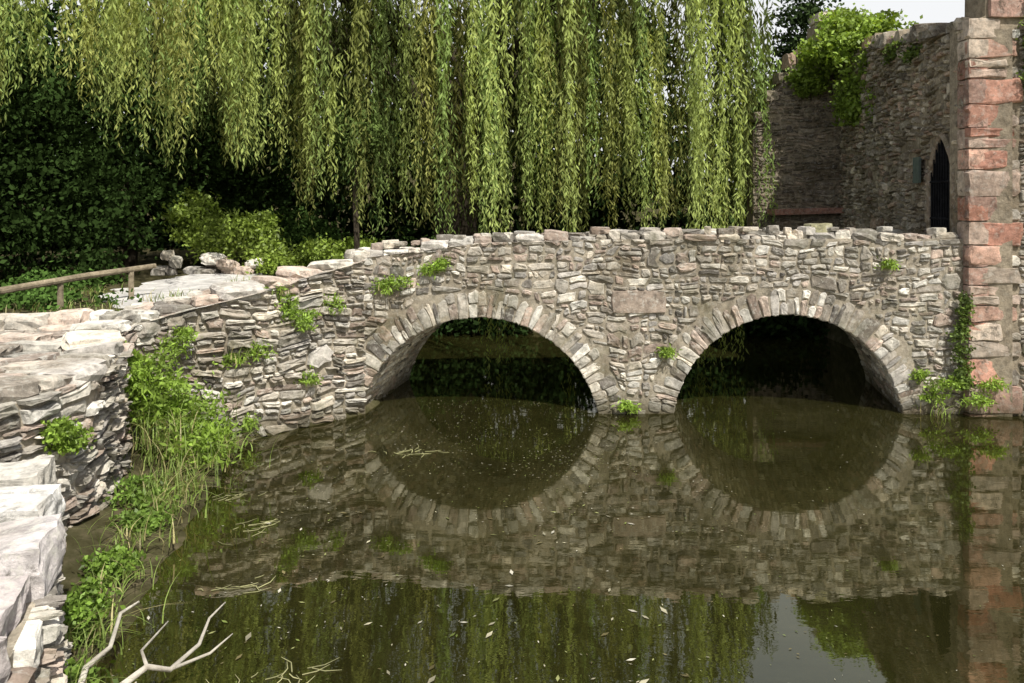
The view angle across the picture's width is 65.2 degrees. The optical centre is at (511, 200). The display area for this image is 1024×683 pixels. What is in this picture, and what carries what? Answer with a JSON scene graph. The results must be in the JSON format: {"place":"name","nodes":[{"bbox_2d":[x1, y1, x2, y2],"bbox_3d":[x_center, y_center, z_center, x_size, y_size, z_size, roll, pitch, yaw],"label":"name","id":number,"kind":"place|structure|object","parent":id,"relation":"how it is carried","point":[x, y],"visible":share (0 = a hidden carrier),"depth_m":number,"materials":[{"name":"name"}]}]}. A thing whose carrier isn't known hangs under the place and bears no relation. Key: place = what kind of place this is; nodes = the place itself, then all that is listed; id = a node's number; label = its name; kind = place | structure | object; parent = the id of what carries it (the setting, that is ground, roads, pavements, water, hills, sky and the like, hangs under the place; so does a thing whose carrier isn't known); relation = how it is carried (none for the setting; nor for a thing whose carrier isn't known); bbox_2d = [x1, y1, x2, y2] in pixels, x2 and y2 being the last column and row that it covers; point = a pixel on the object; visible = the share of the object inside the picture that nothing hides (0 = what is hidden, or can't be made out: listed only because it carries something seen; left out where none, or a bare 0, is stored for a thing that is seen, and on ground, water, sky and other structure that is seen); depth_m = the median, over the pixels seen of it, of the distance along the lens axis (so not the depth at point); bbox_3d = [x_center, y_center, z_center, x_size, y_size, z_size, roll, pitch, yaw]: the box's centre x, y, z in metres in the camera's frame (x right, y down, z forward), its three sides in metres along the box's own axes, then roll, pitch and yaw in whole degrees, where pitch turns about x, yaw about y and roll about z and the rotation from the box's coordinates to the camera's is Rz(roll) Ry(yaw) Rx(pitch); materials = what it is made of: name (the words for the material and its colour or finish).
{"place":"outdoors","nodes":[
{"label":"outdoors","id":0,"kind":"place"},
{"bbox_2d":[100,271,267,307],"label":"gravel path","id":1,"kind":"structure","parent":0,"point":[188,283],"depth_m":15.90,"materials":[{"name":"grey gravel"}]},
{"bbox_2d":[0,156,855,670],"bbox_3d":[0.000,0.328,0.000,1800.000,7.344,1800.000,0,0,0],"label":"ground","id":2,"kind":"structure","parent":0,"point":[98,524],"depth_m":7.89,"materials":[{"name":"soil"}]},
{"bbox_2d":[0,461,72,682],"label":"stone pier","id":3,"kind":"structure","parent":2,"relation":"on","point":[35,647],"depth_m":4.37,"materials":[{"name":"stone"}]},
{"bbox_2d":[0,251,141,312],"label":"ivy ground cover","id":4,"kind":"object","parent":2,"relation":"on","point":[44,296],"visible":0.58,"depth_m":13.41,"materials":[{"name":"green plant"}]},
{"bbox_2d":[0,263,156,309],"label":"wooden railing","id":5,"kind":"object","parent":2,"relation":"on","point":[59,282],"visible":0.78,"depth_m":12.47,"materials":[{"name":"brown wood"}]},
{"bbox_2d":[0,42,160,282],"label":"large bush","id":6,"kind":"object","parent":2,"relation":"on","point":[20,226],"visible":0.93,"depth_m":15.59,"materials":[{"name":"green plant"}]},
{"bbox_2d":[0,324,175,372],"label":"flagstone terrace","id":7,"kind":"structure","parent":2,"relation":"on","point":[29,349],"depth_m":8.95,"materials":[{"name":"stone"}]},
{"bbox_2d":[0,288,210,338],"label":"kerb stone row","id":8,"kind":"object","parent":2,"relation":"on","point":[21,321],"visible":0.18,"depth_m":10.27,"materials":[{"name":"grey stone"}]},
{"bbox_2d":[61,538,157,682],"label":"weed clump","id":9,"kind":"object","parent":2,"relation":"on","point":[71,608],"visible":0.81,"depth_m":5.72,"materials":[{"name":"green plant"}]},
{"bbox_2d":[102,466,178,536],"bbox_3d":[-3.715,2.999,7.983,0.706,0.532,1.437,0,0,-28],"label":"weed clump","id":10,"kind":"object","parent":2,"relation":"on","point":[132,488],"visible":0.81,"depth_m":7.81,"materials":[{"name":"green plant"}]},
{"bbox_2d":[0,0,325,266],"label":"bush","id":11,"kind":"object","parent":2,"relation":"on","point":[201,169],"visible":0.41,"depth_m":20.12,"materials":[{"name":"green plant"}]},
{"bbox_2d":[0,263,364,526],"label":"stone retaining wall","id":12,"kind":"structure","parent":2,"relation":"on","point":[93,395],"depth_m":10.81,"materials":[{"name":"grey stone"}]},
{"bbox_2d":[38,415,96,455],"bbox_3d":[-3.949,2.093,7.096,0.529,0.409,0.516,0,0,-38],"label":"weed clump","id":13,"kind":"object","parent":12,"relation":"on","point":[63,430],"visible":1,"depth_m":7.00,"materials":[{"name":"green plant"}]},
{"bbox_2d":[0,260,366,530],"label":"wall stones","id":14,"kind":"object","parent":12,"relation":"on","point":[98,462],"depth_m":10.47,"materials":[{"name":"grey stone"}]},
{"bbox_2d":[0,249,369,403],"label":"cap stones","id":15,"kind":"object","parent":14,"relation":"on","point":[92,350],"visible":0.96,"depth_m":8.99,"materials":[{"name":"grey stone"}]},
{"bbox_2d":[122,340,250,470],"bbox_3d":[-3.927,2.357,9.341,1.806,1.597,1.360,0,0,0],"label":"weed clump","id":16,"kind":"object","parent":2,"relation":"on","point":[142,369],"visible":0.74,"depth_m":9.24,"materials":[{"name":"green plant"}]},
{"bbox_2d":[150,250,264,275],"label":"rocks","id":17,"kind":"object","parent":2,"relation":"on","point":[211,262],"depth_m":18.07,"materials":[{"name":"grey stone"}]},
{"bbox_2d":[149,186,294,269],"bbox_3d":[-6.931,0.699,19.113,3.674,2.092,2.541,0,0,0],"label":"bush","id":18,"kind":"object","parent":2,"relation":"on","point":[203,230],"visible":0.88,"depth_m":18.86,"materials":[{"name":"green plant"}]},
{"bbox_2d":[244,230,383,276],"bbox_3d":[-4.524,1.302,18.560,3.346,1.175,1.730,0,0,-15],"label":"bush","id":19,"kind":"object","parent":2,"relation":"on","point":[309,254],"visible":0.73,"depth_m":18.27,"materials":[{"name":"green plant"}]},
{"bbox_2d":[244,205,434,266],"bbox_3d":[-3.970,1.302,20.479,6.535,2.406,3.448,0,0,0],"label":"bush","id":20,"kind":"object","parent":2,"relation":"on","point":[294,232],"visible":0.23,"depth_m":19.76,"materials":[{"name":"green plant"}]},
{"bbox_2d":[308,99,397,248],"bbox_3d":[-3.563,-0.016,17.989,2.083,4.640,1.744,0,0,0],"label":"young tree","id":21,"kind":"object","parent":2,"relation":"on","point":[380,127],"visible":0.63,"depth_m":18.04,"materials":[{"name":"green plant"}]},
{"bbox_2d":[0,0,760,251],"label":"background trees","id":22,"kind":"object","parent":2,"relation":"on","point":[331,212],"visible":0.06,"depth_m":26.56,"materials":[{"name":"green plant"}]},
{"bbox_2d":[0,0,781,373],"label":"weeping willow tree","id":23,"kind":"object","parent":2,"relation":"on","point":[460,118],"visible":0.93,"depth_m":17.98,"materials":[{"name":"green plant"}]},
{"bbox_2d":[4,271,969,682],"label":"grass tufts","id":24,"kind":"object","parent":2,"relation":"on","point":[178,483],"visible":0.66,"depth_m":8.46,"materials":[{"name":"green plant"}]},
{"bbox_2d":[150,251,1011,431],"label":"weed clump","id":25,"kind":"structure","parent":2,"relation":"on","point":[303,320],"depth_m":11.65,"materials":[{"name":"green plant"}]},
{"bbox_2d":[432,314,829,340],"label":"bank shrubs","id":26,"kind":"object","parent":2,"relation":"on","point":[780,325],"visible":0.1,"depth_m":18.80,"materials":[{"name":"green plant"}]},
{"bbox_2d":[351,223,964,413],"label":"stone arch bridge","id":27,"kind":"structure","parent":2,"relation":"on","point":[608,311],"depth_m":11.99,"materials":[{"name":"grey stone"}]},
{"bbox_2d":[725,0,842,121],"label":"distant tree","id":28,"kind":"object","parent":2,"relation":"on","point":[803,13],"visible":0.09,"depth_m":29.68,"materials":[{"name":"green plant"}]},
{"bbox_2d":[747,0,1023,416],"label":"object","id":29,"kind":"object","parent":2,"relation":"on","point":[1004,367],"visible":0.19,"depth_m":14.03,"materials":[{"name":"stone"}]},
{"bbox_2d":[747,10,843,230],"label":"back wall stones","id":30,"kind":"object","parent":29,"relation":"attached to","point":[803,212],"visible":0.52,"depth_m":20.30,"materials":[{"name":"grey stone"}]},
{"bbox_2d":[782,2,922,128],"bbox_3d":[8.070,-3.137,18.646,2.610,3.327,4.089,0,0,0],"label":"ivy","id":31,"kind":"object","parent":29,"relation":"attached to","point":[840,35],"visible":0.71,"depth_m":18.76,"materials":[{"name":"green plant"}]},
{"bbox_2d":[881,36,922,64],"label":"ivy","id":32,"kind":"object","parent":29,"relation":"attached to","point":[908,54],"visible":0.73,"depth_m":14.64,"materials":[{"name":"green plant"}]},
{"bbox_2d":[838,17,969,391],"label":"side wall stones","id":33,"kind":"object","parent":29,"relation":"attached to","point":[930,33],"visible":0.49,"depth_m":15.44,"materials":[{"name":"grey stone"}]},
{"bbox_2d":[913,157,920,182],"bbox_3d":[7.070,-0.525,13.971,0.040,0.450,0.320,0,0,10],"label":"information sign","id":34,"kind":"object","parent":33,"relation":"attached to","point":[916,169],"visible":1,"depth_m":13.87,"materials":[{"name":"metal"}]},
{"bbox_2d":[926,132,954,233],"bbox_3d":[6.949,0.098,12.906,0.140,2.404,1.288,0,0,10],"label":"door surround","id":35,"kind":"structure","parent":29,"relation":"attached to","point":[938,194],"depth_m":12.92,"materials":[{"name":"stone"}]},
{"bbox_2d":[945,290,979,390],"bbox_3d":[6.663,2.080,11.845,0.433,1.506,0.414,0,0,0],"label":"ivy","id":36,"kind":"object","parent":29,"relation":"attached to","point":[958,336],"visible":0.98,"depth_m":11.80,"materials":[{"name":"green plant"}]},
{"bbox_2d":[957,0,1023,416],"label":"sandstone quoins","id":37,"kind":"object","parent":29,"relation":"attached to","point":[980,189],"visible":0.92,"depth_m":11.84,"materials":[{"name":"red stone"}]},
{"bbox_2d":[1015,20,1023,87],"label":"ivy","id":38,"kind":"object","parent":29,"relation":"attached to","point":[1021,77],"visible":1,"depth_m":11.80,"materials":[{"name":"green plant"}]},
{"bbox_2d":[1019,19,1023,415],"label":"front face stones","id":39,"kind":"object","parent":29,"relation":"attached to","point":[1021,121],"visible":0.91,"depth_m":11.86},
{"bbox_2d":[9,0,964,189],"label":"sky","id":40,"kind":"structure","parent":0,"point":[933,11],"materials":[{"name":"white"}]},
{"bbox_2d":[91,333,1023,682],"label":"pond water","id":41,"kind":"structure","parent":0,"point":[941,597],"depth_m":7.54,"materials":[{"name":"green liquid"}]},
{"bbox_2d":[78,601,232,682],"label":"driftwood branch","id":42,"kind":"object","parent":41,"relation":"on","point":[178,663],"visible":1,"depth_m":5.25,"materials":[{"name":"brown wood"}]},
{"bbox_2d":[113,400,1022,682],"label":"floating leaves","id":43,"kind":"object","parent":41,"relation":"on","point":[237,494],"visible":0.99,"depth_m":6.62,"materials":[{"name":"plant"}]}
]}

